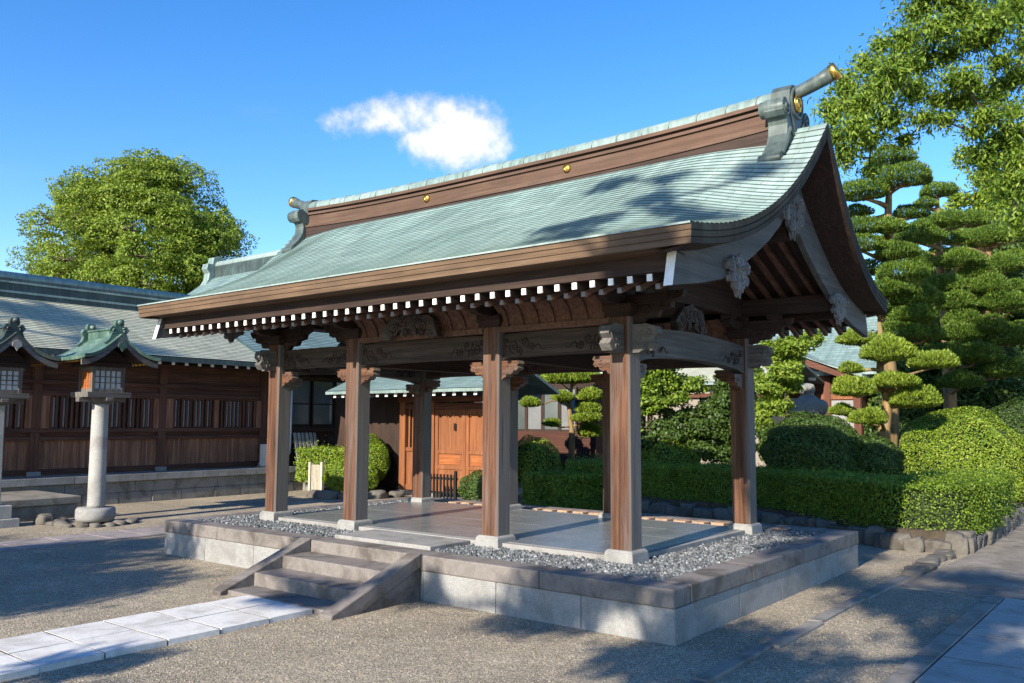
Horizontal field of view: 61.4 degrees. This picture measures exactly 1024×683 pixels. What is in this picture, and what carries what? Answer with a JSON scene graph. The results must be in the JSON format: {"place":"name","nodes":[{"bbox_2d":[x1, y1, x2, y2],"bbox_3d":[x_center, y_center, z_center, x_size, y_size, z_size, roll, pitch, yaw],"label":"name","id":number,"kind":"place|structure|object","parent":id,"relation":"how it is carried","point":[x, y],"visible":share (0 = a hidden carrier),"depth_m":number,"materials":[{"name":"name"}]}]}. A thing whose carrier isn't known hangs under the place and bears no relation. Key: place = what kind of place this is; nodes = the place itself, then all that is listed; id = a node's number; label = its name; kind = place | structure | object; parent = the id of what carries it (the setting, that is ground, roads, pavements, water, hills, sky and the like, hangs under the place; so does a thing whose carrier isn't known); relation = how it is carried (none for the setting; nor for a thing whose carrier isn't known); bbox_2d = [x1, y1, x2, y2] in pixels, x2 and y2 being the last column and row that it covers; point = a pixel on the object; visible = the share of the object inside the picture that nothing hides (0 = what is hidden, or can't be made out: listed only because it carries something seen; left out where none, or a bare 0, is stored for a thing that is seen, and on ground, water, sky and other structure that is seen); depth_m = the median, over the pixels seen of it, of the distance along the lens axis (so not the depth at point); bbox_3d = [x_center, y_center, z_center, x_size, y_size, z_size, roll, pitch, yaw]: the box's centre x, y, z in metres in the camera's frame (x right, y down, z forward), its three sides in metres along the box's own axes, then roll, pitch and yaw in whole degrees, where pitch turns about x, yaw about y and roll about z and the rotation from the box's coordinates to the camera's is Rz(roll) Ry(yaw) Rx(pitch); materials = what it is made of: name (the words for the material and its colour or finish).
{"place":"outdoors","nodes":[
{"label":"outdoors","id":0,"kind":"place"},
{"bbox_2d":[0,490,521,552],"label":"approach path","id":1,"kind":"structure","parent":0,"point":[43,542],"depth_m":11.87,"materials":[{"name":"grey stone"}]},
{"bbox_2d":[431,471,457,498],"bbox_3d":[-1.455,2.967,17.736,0.865,0.640,0.072,-4,-7,38],"label":"picket fence","id":2,"kind":"object","parent":1,"relation":"on","point":[440,492],"visible":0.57,"depth_m":17.66,"materials":[{"name":"black paint"}]},
{"bbox_2d":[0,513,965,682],"bbox_3d":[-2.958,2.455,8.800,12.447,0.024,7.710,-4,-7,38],"label":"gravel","id":3,"kind":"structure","parent":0,"point":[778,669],"depth_m":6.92,"materials":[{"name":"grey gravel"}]},
{"bbox_2d":[0,440,985,682],"bbox_3d":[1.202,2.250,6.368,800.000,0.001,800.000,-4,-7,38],"label":"ground","id":4,"kind":"structure","parent":0,"point":[594,660],"depth_m":6.74,"materials":[{"name":"grey gravel"}]},
{"bbox_2d":[0,317,60,528],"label":"lantern","id":5,"kind":"object","parent":4,"relation":"on","point":[19,353],"visible":0.99,"depth_m":13.29,"materials":[{"name":"stone"}]},
{"bbox_2d":[0,490,80,521],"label":"stone landing","id":6,"kind":"object","parent":4,"relation":"on","point":[29,505],"visible":0.62,"depth_m":14.24,"materials":[{"name":"grey stone"}]},
{"bbox_2d":[33,513,54,524],"bbox_3d":[-7.384,2.821,13.636,0.299,0.199,0.266,-4,-7,38],"label":"foot rock","id":7,"kind":"object","parent":4,"relation":"on","point":[42,519],"visible":0.68,"depth_m":13.54,"materials":[{"name":"grey stone"}]},
{"bbox_2d":[45,521,55,525],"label":"foot rock","id":8,"kind":"object","parent":4,"relation":"on","point":[50,523],"visible":0.45,"depth_m":13.38,"materials":[{"name":"grey stone"}]},
{"bbox_2d":[53,520,69,526],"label":"foot rock","id":9,"kind":"object","parent":4,"relation":"on","point":[58,523],"visible":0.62,"depth_m":13.31,"materials":[{"name":"grey stone"}]},
{"bbox_2d":[62,524,73,527],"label":"foot rock","id":10,"kind":"object","parent":4,"relation":"on","point":[67,525],"visible":0.69,"depth_m":13.19,"materials":[{"name":"grey stone"}]},
{"bbox_2d":[76,523,88,527],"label":"foot rock","id":11,"kind":"object","parent":4,"relation":"on","point":[81,525],"visible":0.66,"depth_m":13.22,"materials":[{"name":"grey stone"}]},
{"bbox_2d":[89,523,102,527],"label":"foot rock","id":12,"kind":"object","parent":4,"relation":"on","point":[95,525],"visible":0.7,"depth_m":13.22,"materials":[{"name":"grey stone"}]},
{"bbox_2d":[46,319,160,521],"bbox_3d":[-6.662,1.268,13.953,1.380,3.204,1.240,-4,-7,38],"label":"lantern","id":13,"kind":"object","parent":4,"relation":"on","point":[102,359],"visible":0.97,"depth_m":13.82,"materials":[{"name":"stone"}]},
{"bbox_2d":[103,522,116,526],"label":"foot rock","id":14,"kind":"object","parent":4,"relation":"on","point":[110,524],"visible":0.69,"depth_m":13.35,"materials":[{"name":"grey stone"}]},
{"bbox_2d":[113,520,126,525],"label":"foot rock","id":15,"kind":"object","parent":4,"relation":"on","point":[120,522],"visible":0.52,"depth_m":13.53,"materials":[{"name":"grey stone"}]},
{"bbox_2d":[125,519,136,523],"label":"foot rock","id":16,"kind":"object","parent":4,"relation":"on","point":[131,521],"visible":0.62,"depth_m":13.73,"materials":[{"name":"grey stone"}]},
{"bbox_2d":[4,147,259,293],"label":"camphor tree","id":17,"kind":"object","parent":4,"relation":"on","point":[107,248],"visible":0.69,"depth_m":42.42,"materials":[{"name":"green plant"}]},
{"bbox_2d":[0,270,301,506],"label":"corridor hall","id":18,"kind":"structure","parent":4,"relation":"on","point":[187,419],"depth_m":18.10,"materials":[{"name":"wood"}]},
{"bbox_2d":[4,395,32,428],"bbox_3d":[-9.845,1.244,15.397,0.080,0.629,2.390,-4,-7,38],"label":"window","id":19,"kind":"structure","parent":18,"relation":"in","point":[25,412],"depth_m":16.19,"materials":[{"name":"wood"}]},
{"bbox_2d":[40,396,158,428],"bbox_3d":[-8.263,1.436,17.400,0.080,0.629,2.390,-4,-7,38],"label":"window","id":20,"kind":"structure","parent":18,"relation":"in","point":[49,420],"depth_m":17.21,"materials":[{"name":"wood"}]},
{"bbox_2d":[166,399,260,427],"bbox_3d":[-6.680,1.628,19.403,0.080,0.629,2.390,-4,-7,38],"label":"window","id":21,"kind":"structure","parent":18,"relation":"in","point":[173,405],"depth_m":19.35,"materials":[{"name":"wood"}]},
{"bbox_2d":[260,444,266,466],"bbox_3d":[-5.599,2.633,19.935,0.256,0.524,0.360,-4,-7,38],"label":"air conditioner","id":22,"kind":"object","parent":18,"relation":"on","point":[263,451],"visible":0.25,"depth_m":19.79,"materials":[{"name":"plastic"}]},
{"bbox_2d":[0,595,311,681],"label":"stone path","id":23,"kind":"structure","parent":4,"relation":"on","point":[110,640],"depth_m":6.53,"materials":[{"name":"grey stone"}]},
{"bbox_2d":[188,250,328,332],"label":"hall","id":24,"kind":"structure","parent":4,"relation":"on","point":[218,271],"depth_m":30.63,"materials":[{"name":"teal wood"}]},
{"bbox_2d":[306,490,319,497],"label":"garden rock","id":25,"kind":"object","parent":4,"relation":"on","point":[312,493],"visible":0.47,"depth_m":18.55,"materials":[{"name":"grey stone"}]},
{"bbox_2d":[308,462,323,490],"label":"wooden sign board","id":26,"kind":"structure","parent":4,"relation":"on","point":[315,476],"depth_m":18.93,"materials":[{"name":"beige wood"}]},
{"bbox_2d":[293,435,344,482],"bbox_3d":[-4.181,2.754,20.231,1.867,1.103,1.361,0,-5,7],"label":"clipped hedge","id":27,"kind":"object","parent":4,"relation":"on","point":[317,455],"visible":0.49,"depth_m":19.93,"materials":[{"name":"green plant"}]},
{"bbox_2d":[315,490,339,499],"bbox_3d":[-3.893,3.272,18.289,0.564,0.254,0.426,-4,-7,38],"label":"garden rock","id":28,"kind":"object","parent":4,"relation":"on","point":[328,494],"visible":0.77,"depth_m":18.11,"materials":[{"name":"grey stone"}]},
{"bbox_2d":[236,328,444,490],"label":"wing","id":29,"kind":"structure","parent":4,"relation":"on","point":[312,407],"depth_m":21.12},
{"bbox_2d":[292,381,310,426],"bbox_3d":[-5.129,1.493,20.753,0.070,1.100,0.670,-4,-7,38],"label":"window","id":30,"kind":"structure","parent":29,"relation":"in","point":[301,407],"depth_m":20.79,"materials":[{"name":"black glass"}]},
{"bbox_2d":[293,432,317,468],"bbox_3d":[-4.848,2.587,20.432,0.253,0.857,0.680,-4,-7,38],"label":"slatted bench","id":31,"kind":"object","parent":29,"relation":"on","point":[303,440],"visible":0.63,"depth_m":20.45,"materials":[{"name":"grey wood"}]},
{"bbox_2d":[310,381,333,426],"bbox_3d":[-4.690,1.546,21.309,0.070,1.100,0.670,-4,-7,38],"label":"window","id":32,"kind":"structure","parent":29,"relation":"in","point":[321,415],"depth_m":21.26,"materials":[{"name":"black glass"}]},
{"bbox_2d":[333,382,345,425],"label":"window","id":33,"kind":"structure","parent":29,"relation":"in","point":[336,384],"depth_m":21.60,"materials":[{"name":"black paint"}]},
{"bbox_2d":[338,493,343,499],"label":"garden rock","id":34,"kind":"object","parent":4,"relation":"on","point":[340,496],"visible":0.17,"depth_m":18.06,"materials":[{"name":"grey stone"}]},
{"bbox_2d":[321,459,379,492],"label":"round bush","id":35,"kind":"object","parent":4,"relation":"on","point":[334,476],"visible":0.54,"depth_m":18.44,"materials":[{"name":"green plant"}]},
{"bbox_2d":[368,490,388,498],"bbox_3d":[-2.907,3.289,18.414,0.508,0.260,0.400,-4,-7,38],"label":"garden rock","id":36,"kind":"object","parent":4,"relation":"on","point":[377,494],"visible":0.67,"depth_m":18.24,"materials":[{"name":"grey stone"}]},
{"bbox_2d":[369,433,390,479],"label":"round bush","id":37,"kind":"object","parent":4,"relation":"on","point":[379,459],"visible":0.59,"depth_m":19.43,"materials":[{"name":"green plant"}]},
{"bbox_2d":[387,491,404,497],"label":"garden rock","id":38,"kind":"object","parent":4,"relation":"on","point":[396,494],"visible":0.77,"depth_m":18.61,"materials":[{"name":"grey stone"}]},
{"bbox_2d":[325,374,558,497],"bbox_3d":[-2.076,1.918,19.534,5.865,3.095,2.600,-4,-7,38],"label":"gatehouse","id":39,"kind":"object","parent":4,"relation":"on","point":[457,438],"visible":0.38,"depth_m":18.72,"materials":[{"name":"brown wood"}]},
{"bbox_2d":[435,409,465,492],"bbox_3d":[-1.314,2.337,18.486,0.880,1.755,0.055,-4,-7,38],"label":"door","id":40,"kind":"structure","parent":39,"relation":"in","point":[450,444],"depth_m":18.49,"materials":[{"name":"brown wood"}]},
{"bbox_2d":[465,409,482,480],"bbox_3d":[-0.614,2.289,17.938,0.880,1.755,0.055,-4,-7,38],"label":"door","id":41,"kind":"structure","parent":39,"relation":"in","point":[474,417],"depth_m":18.09,"materials":[{"name":"brown wood"}]},
{"bbox_2d":[458,469,481,500],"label":"round bush","id":42,"kind":"object","parent":4,"relation":"on","point":[471,488],"visible":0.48,"depth_m":16.88,"materials":[{"name":"green plant"}]},
{"bbox_2d":[164,497,857,645],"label":"stone platform","id":43,"kind":"structure","parent":4,"relation":"on","point":[390,557],"depth_m":8.11,"materials":[{"name":"stone"}]},
{"bbox_2d":[198,500,825,580],"bbox_3d":[-0.173,2.237,10.316,6.526,0.121,3.965,-4,-7,38],"label":"pebble bed","id":44,"kind":"object","parent":43,"relation":"on","point":[669,565],"visible":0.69,"depth_m":8.24,"materials":[{"name":"grey gravel"}]},
{"bbox_2d":[137,62,887,564],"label":"pavilion","id":45,"kind":"structure","parent":43,"relation":"on","point":[723,238],"depth_m":8.93,"materials":[{"name":"brown wood"}]},
{"bbox_2d":[458,373,645,472],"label":"garden house","id":46,"kind":"structure","parent":4,"relation":"on","point":[530,420],"depth_m":22.79,"materials":[{"name":"brown wood"}]},
{"bbox_2d":[518,395,525,430],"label":"window","id":47,"kind":"structure","parent":46,"relation":"in","point":[521,410],"depth_m":23.59,"materials":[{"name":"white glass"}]},
{"bbox_2d":[526,395,541,430],"bbox_3d":[0.619,1.841,23.333,0.545,1.170,0.070,-4,-7,38],"label":"window","id":48,"kind":"structure","parent":46,"relation":"in","point":[533,415],"depth_m":23.32,"materials":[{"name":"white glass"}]},
{"bbox_2d":[542,387,558,431],"bbox_3d":[1.052,1.812,22.994,0.545,1.170,0.070,-4,-7,38],"label":"window","id":49,"kind":"structure","parent":46,"relation":"in","point":[551,409],"depth_m":23.02,"materials":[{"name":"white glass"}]},
{"bbox_2d":[559,387,577,431],"bbox_3d":[1.484,1.783,22.655,0.545,1.170,0.070,-4,-7,38],"label":"window","id":50,"kind":"structure","parent":46,"relation":"in","point":[563,415],"depth_m":22.69,"materials":[{"name":"white paper"}]},
{"bbox_2d":[518,460,602,510],"bbox_3d":[1.007,2.744,16.543,1.800,0.967,1.447,-4,-7,38],"label":"clipped hedge","id":51,"kind":"object","parent":4,"relation":"on","point":[571,489],"visible":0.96,"depth_m":16.12,"materials":[{"name":"green plant"}]},
{"bbox_2d":[641,364,824,466],"bbox_3d":[6.008,2.162,23.671,4.130,3.000,4.000,-4,-7,38],"label":"garden annex","id":52,"kind":"object","parent":4,"relation":"on","point":[808,372],"visible":0.17,"depth_m":22.91,"materials":[{"name":"paint"}]},
{"bbox_2d":[687,567,924,682],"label":"kerb","id":53,"kind":"structure","parent":4,"relation":"on","point":[715,673],"depth_m":6.77,"materials":[{"name":"grey stone"}]},
{"bbox_2d":[598,500,1023,554],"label":"stone edging","id":54,"kind":"object","parent":4,"relation":"on","point":[963,542],"visible":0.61,"depth_m":12.12,"materials":[{"name":"grey stone"}]},
{"bbox_2d":[641,496,1023,539],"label":"planting bed","id":55,"kind":"object","parent":4,"relation":"on","point":[937,534],"visible":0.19,"depth_m":13.35,"materials":[{"name":"soil"}]},
{"bbox_2d":[518,435,562,487],"bbox_3d":[0.445,2.570,18.607,1.293,1.136,1.237,-4,-7,38],"label":"round bush","id":56,"kind":"object","parent":55,"relation":"on","point":[533,453],"visible":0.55,"depth_m":18.20,"materials":[{"name":"green plant"}]},
{"bbox_2d":[519,372,602,465],"bbox_3d":[1.225,1.946,21.185,2.200,2.921,1.345,1,-5,-3],"label":"pine tree","id":57,"kind":"object","parent":55,"relation":"on","point":[588,414],"visible":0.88,"depth_m":21.00,"materials":[{"name":"green plant"}]},
{"bbox_2d":[641,438,700,464],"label":"round bush","id":58,"kind":"object","parent":55,"relation":"on","point":[665,452],"visible":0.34,"depth_m":16.86,"materials":[{"name":"green plant"}]},
{"bbox_2d":[640,368,710,437],"bbox_3d":[2.880,1.702,17.400,2.198,2.824,1.207,2,-6,-21],"label":"evergreen shrub","id":59,"kind":"object","parent":55,"relation":"on","point":[654,384],"visible":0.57,"depth_m":17.27,"materials":[{"name":"green plant"}]},
{"bbox_2d":[641,394,730,464],"bbox_3d":[3.596,2.082,17.368,2.146,2.084,1.220,2,-6,-18],"label":"evergreen shrub","id":60,"kind":"object","parent":55,"relation":"on","point":[698,433],"visible":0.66,"depth_m":17.23,"materials":[{"name":"green plant"}]},
{"bbox_2d":[706,367,776,461],"bbox_3d":[4.701,1.748,17.447,1.499,2.759,0.836,1,-5,-7],"label":"evergreen shrub","id":61,"kind":"object","parent":55,"relation":"on","point":[720,396],"visible":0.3,"depth_m":17.25,"materials":[{"name":"green plant"}]},
{"bbox_2d":[754,329,825,429],"bbox_3d":[4.913,1.361,15.559,1.357,3.207,1.076,-4,-7,38],"label":"tree","id":62,"kind":"object","parent":55,"relation":"on","point":[786,366],"visible":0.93,"depth_m":15.46,"materials":[{"name":"green plant"}]},
{"bbox_2d":[564,437,1021,534],"bbox_3d":[4.016,2.293,14.802,8.155,1.253,4.253,-4,-7,38],"label":"clipped hedge","id":63,"kind":"object","parent":55,"relation":"on","point":[976,500],"visible":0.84,"depth_m":12.68,"materials":[{"name":"green plant"}]},
{"bbox_2d":[784,383,828,419],"bbox_3d":[5.896,1.923,17.139,0.895,2.193,0.895,-4,-7,38],"label":"stone statue","id":64,"kind":"object","parent":55,"relation":"on","point":[807,400],"visible":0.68,"depth_m":17.00,"materials":[{"name":"grey stone"}]},
{"bbox_2d":[759,410,863,472],"bbox_3d":[5.254,1.872,15.231,1.853,1.315,1.547,-4,-7,38],"label":"round bush","id":65,"kind":"object","parent":55,"relation":"on","point":[811,439],"visible":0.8,"depth_m":14.69,"materials":[{"name":"green plant"}]},
{"bbox_2d":[852,435,904,475],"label":"round bush","id":66,"kind":"object","parent":55,"relation":"on","point":[875,450],"visible":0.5,"depth_m":14.62,"materials":[{"name":"green plant"}]},
{"bbox_2d":[842,143,946,446],"bbox_3d":[8.213,-0.601,18.730,2.274,7.621,1.710,-1,-5,9],"label":"pine tree","id":67,"kind":"object","parent":55,"relation":"on","point":[893,285],"visible":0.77,"depth_m":18.44,"materials":[{"name":"green plant"}]},
{"bbox_2d":[827,322,961,446],"bbox_3d":[7.176,1.316,16.189,1.884,3.312,3.360,-4,-7,38],"label":"pine tree","id":68,"kind":"object","parent":55,"relation":"on","point":[888,382],"visible":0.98,"depth_m":15.51,"materials":[{"name":"green plant"}]},
{"bbox_2d":[858,330,963,438],"bbox_3d":[10.674,1.757,23.995,3.610,4.172,3.037,-4,-7,38],"label":"background tree","id":69,"kind":"object","parent":55,"relation":"on","point":[907,415],"visible":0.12,"depth_m":23.03,"materials":[{"name":"green plant"}]},
{"bbox_2d":[881,222,1023,372],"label":"pine tree","id":70,"kind":"object","parent":55,"relation":"on","point":[958,237],"visible":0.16,"depth_m":24.08,"materials":[{"name":"green plant"}]},
{"bbox_2d":[905,221,1001,314],"bbox_3d":[14.625,-0.032,27.876,4.700,8.444,4.057,-4,-7,38],"label":"background tree","id":71,"kind":"object","parent":55,"relation":"on","point":[947,269],"depth_m":27.21,"materials":[{"name":"green plant"}]},
{"bbox_2d":[893,180,1023,415],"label":"pine tree","id":72,"kind":"object","parent":55,"relation":"on","point":[937,225],"visible":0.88,"depth_m":20.97,"materials":[{"name":"green plant"}]},
{"bbox_2d":[898,406,1023,502],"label":"round bush","id":73,"kind":"object","parent":55,"relation":"on","point":[947,438],"visible":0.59,"depth_m":15.58,"materials":[{"name":"green plant"}]},
{"bbox_2d":[910,336,1023,431],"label":"background tree","id":74,"kind":"object","parent":55,"relation":"on","point":[993,393],"visible":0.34,"depth_m":22.69,"materials":[{"name":"green plant"}]},
{"bbox_2d":[940,138,1023,272],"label":"background tree","id":75,"kind":"object","parent":55,"relation":"on","point":[957,200],"visible":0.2,"depth_m":31.33,"materials":[{"name":"green plant"}]},
{"bbox_2d":[967,203,1023,356],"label":"background tree","id":76,"kind":"object","parent":55,"relation":"on","point":[1012,317],"visible":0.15,"depth_m":25.92,"materials":[{"name":"green plant"}]},
{"bbox_2d":[983,395,1023,438],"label":"round bush","id":77,"kind":"object","parent":55,"relation":"on","point":[1012,416],"visible":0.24,"depth_m":18.25,"materials":[{"name":"green plant"}]},
{"bbox_2d":[753,316,920,434],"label":"red hall","id":78,"kind":"structure","parent":4,"relation":"on","point":[826,359],"depth_m":23.68,"materials":[{"name":"brown wood"}]},
{"bbox_2d":[803,0,1023,252],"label":"broadleaf tree","id":79,"kind":"object","parent":4,"relation":"on","point":[855,102],"visible":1,"depth_m":13.32,"materials":[{"name":"green plant"}]},
{"bbox_2d":[904,565,930,573],"bbox_3d":[4.509,2.550,9.608,0.244,0.108,0.280,-4,-7,38],"label":"kerb stone","id":80,"kind":"object","parent":4,"relation":"on","point":[927,568],"visible":0.5,"depth_m":9.56,"materials":[{"name":"grey stone"}]},
{"bbox_2d":[912,561,936,570],"bbox_3d":[4.676,2.570,9.809,0.263,0.105,0.316,-4,-7,38],"label":"kerb stone","id":81,"kind":"object","parent":4,"relation":"on","point":[932,566],"visible":0.55,"depth_m":9.75,"materials":[{"name":"grey stone"}]},
{"bbox_2d":[912,558,938,566],"bbox_3d":[4.814,2.589,10.038,0.266,0.112,0.290,-4,-7,38],"label":"kerb stone","id":82,"kind":"object","parent":4,"relation":"on","point":[928,560],"visible":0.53,"depth_m":9.99,"materials":[{"name":"grey stone"}]},
{"bbox_2d":[925,556,940,563],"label":"kerb stone","id":83,"kind":"object","parent":4,"relation":"on","point":[933,557],"visible":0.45,"depth_m":10.21,"materials":[{"name":"grey stone"}]},
{"bbox_2d":[927,554,947,561],"bbox_3d":[5.136,2.633,10.445,0.220,0.104,0.315,-4,-7,38],"label":"kerb stone","id":84,"kind":"object","parent":4,"relation":"on","point":[943,557],"visible":0.51,"depth_m":10.40,"materials":[{"name":"grey stone"}]},
{"bbox_2d":[933,549,952,552],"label":"kerb stone","id":85,"kind":"object","parent":4,"relation":"on","point":[947,550],"visible":0.38,"depth_m":10.84,"materials":[{"name":"grey stone"}]},
{"bbox_2d":[882,586,1004,682],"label":"path kerb","id":86,"kind":"structure","parent":4,"relation":"on","point":[918,665],"depth_m":6.43,"materials":[{"name":"stone"}]},
{"bbox_2d":[933,551,956,559],"bbox_3d":[5.321,2.646,10.631,0.268,0.097,0.289,-4,-7,38],"label":"kerb stone","id":87,"kind":"object","parent":4,"relation":"on","point":[950,555],"visible":0.59,"depth_m":10.57,"materials":[{"name":"grey stone"}]},
{"bbox_2d":[0,0,1023,372],"label":"sky","id":88,"kind":"structure","parent":0,"point":[305,100],"materials":[{"name":"blue"}]},
{"bbox_2d":[902,524,1023,599],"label":"paved path","id":89,"kind":"structure","parent":0,"point":[996,568],"depth_m":9.50,"materials":[{"name":"grey stone"}]},
{"bbox_2d":[915,598,1023,682],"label":"paved path","id":90,"kind":"structure","parent":0,"point":[996,623],"depth_m":6.08,"materials":[{"name":"grey stone"}]}
]}

